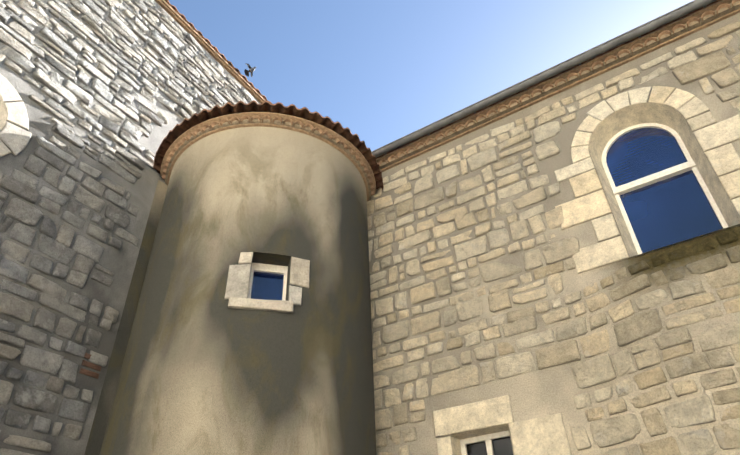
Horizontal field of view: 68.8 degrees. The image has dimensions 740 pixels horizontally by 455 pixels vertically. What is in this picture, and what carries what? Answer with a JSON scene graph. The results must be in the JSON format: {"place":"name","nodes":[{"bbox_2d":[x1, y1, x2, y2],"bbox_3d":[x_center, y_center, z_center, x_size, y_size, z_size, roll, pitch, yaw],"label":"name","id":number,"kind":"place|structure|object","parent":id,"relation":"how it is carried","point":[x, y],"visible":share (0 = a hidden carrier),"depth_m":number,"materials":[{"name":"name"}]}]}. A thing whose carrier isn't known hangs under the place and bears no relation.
{"place":"outdoors","nodes":[
{"label":"outdoors","id":0,"kind":"place"},
{"bbox_2d":[244,63,255,76],"bbox_3d":[-2.087,-2.723,9.312,0.197,0.261,0.200,21,-43,-28],"label":"bird","id":1,"kind":"object","parent":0,"point":[252,69],"visible":1,"depth_m":9.26},
{"bbox_2d":[168,0,693,151],"label":"sky","id":2,"kind":"structure","parent":0,"point":[386,71],"materials":[{"name":"blue"}]},
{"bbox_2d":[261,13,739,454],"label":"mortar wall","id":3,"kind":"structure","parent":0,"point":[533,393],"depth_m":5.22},
{"bbox_2d":[466,436,512,454],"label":"room window","id":4,"kind":"structure","parent":3,"relation":"attached to","point":[506,449],"depth_m":4.95,"materials":[{"name":"grey glass"}]},
{"bbox_2d":[432,395,571,454],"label":"window","id":5,"kind":"structure","parent":3,"relation":"in","point":[545,435],"depth_m":4.85,"materials":[{"name":"beige stone"}]},
{"bbox_2d":[460,430,509,454],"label":"window frame","id":6,"kind":"object","parent":5,"relation":"in","point":[487,438],"visible":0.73,"depth_m":4.98,"materials":[{"name":"paint"}]},
{"bbox_2d":[376,0,719,158],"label":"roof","id":7,"kind":"structure","parent":3,"relation":"on","point":[555,75],"depth_m":6.39,"materials":[{"name":"tile"}]},
{"bbox_2d":[372,0,716,157],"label":"gutter","id":8,"kind":"object","parent":7,"relation":"attached to","point":[659,21],"visible":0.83,"depth_m":6.23,"materials":[{"name":"metal"}]},
{"bbox_2d":[376,0,739,171],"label":"cornice bands","id":9,"kind":"object","parent":3,"relation":"on","point":[642,39],"depth_m":6.29,"materials":[{"name":"stone"}]},
{"bbox_2d":[379,0,739,169],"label":"cornice","id":10,"kind":"structure","parent":3,"relation":"on","point":[622,57],"depth_m":6.27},
{"bbox_2d":[554,86,739,273],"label":"arch window","id":11,"kind":"structure","parent":3,"relation":"in","point":[683,114],"depth_m":5.35,"materials":[{"name":"beige stone"}]},
{"bbox_2d":[602,123,727,253],"bbox_3d":[2.852,-0.439,5.404,0.770,1.635,0.065,-22,-41,24],"label":"arch window frame","id":12,"kind":"object","parent":11,"relation":"in","point":[690,164],"visible":0.92,"depth_m":5.43,"materials":[{"name":"white wood"}]},
{"label":"ground","id":13,"kind":"structure","parent":0,"visible":0},
{"bbox_2d":[0,0,260,454],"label":"mortar wall","id":14,"kind":"structure","parent":13,"relation":"on","point":[120,263],"depth_m":5.58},
{"bbox_2d":[0,74,31,156],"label":"window surround","id":15,"kind":"object","parent":14,"relation":"attached to","point":[15,135],"visible":0.98,"depth_m":5.29,"materials":[{"name":"beige stone"}]},
{"bbox_2d":[155,0,265,102],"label":"cornice band","id":16,"kind":"object","parent":14,"relation":"on","point":[199,39],"depth_m":8.64,"materials":[{"name":"stone"}]},
{"bbox_2d":[165,0,271,103],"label":"roof","id":17,"kind":"structure","parent":14,"relation":"on","point":[210,44],"depth_m":8.76,"materials":[{"name":"tile"}]},
{"bbox_2d":[84,126,375,454],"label":"tower wall","id":18,"kind":"structure","parent":13,"relation":"on","point":[197,366],"depth_m":4.96,"materials":[{"name":"beige paint"}]},
{"bbox_2d":[224,252,309,312],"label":"turret window","id":19,"kind":"structure","parent":18,"relation":"in","point":[237,287],"depth_m":4.93,"materials":[{"name":"beige stone"}]},
{"bbox_2d":[248,263,287,300],"bbox_3d":[-0.969,0.573,5.107,0.035,0.510,0.350,-66,-69,50],"label":"window frame","id":20,"kind":"object","parent":19,"relation":"in","point":[268,268],"visible":0.55,"depth_m":5.20,"materials":[{"name":"white wood"}]},
{"bbox_2d":[153,100,382,189],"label":"turret roof","id":21,"kind":"structure","parent":18,"relation":"on","point":[177,131],"depth_m":6.21,"materials":[{"name":"brown tile"}]},
{"bbox_2d":[160,112,375,201],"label":"turret cornice bands","id":22,"kind":"object","parent":18,"relation":"attached to","point":[261,115],"visible":0.6,"depth_m":6.20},
{"bbox_2d":[162,115,373,200],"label":"cornice","id":23,"kind":"structure","parent":18,"relation":"attached to","point":[231,120],"depth_m":6.22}
]}

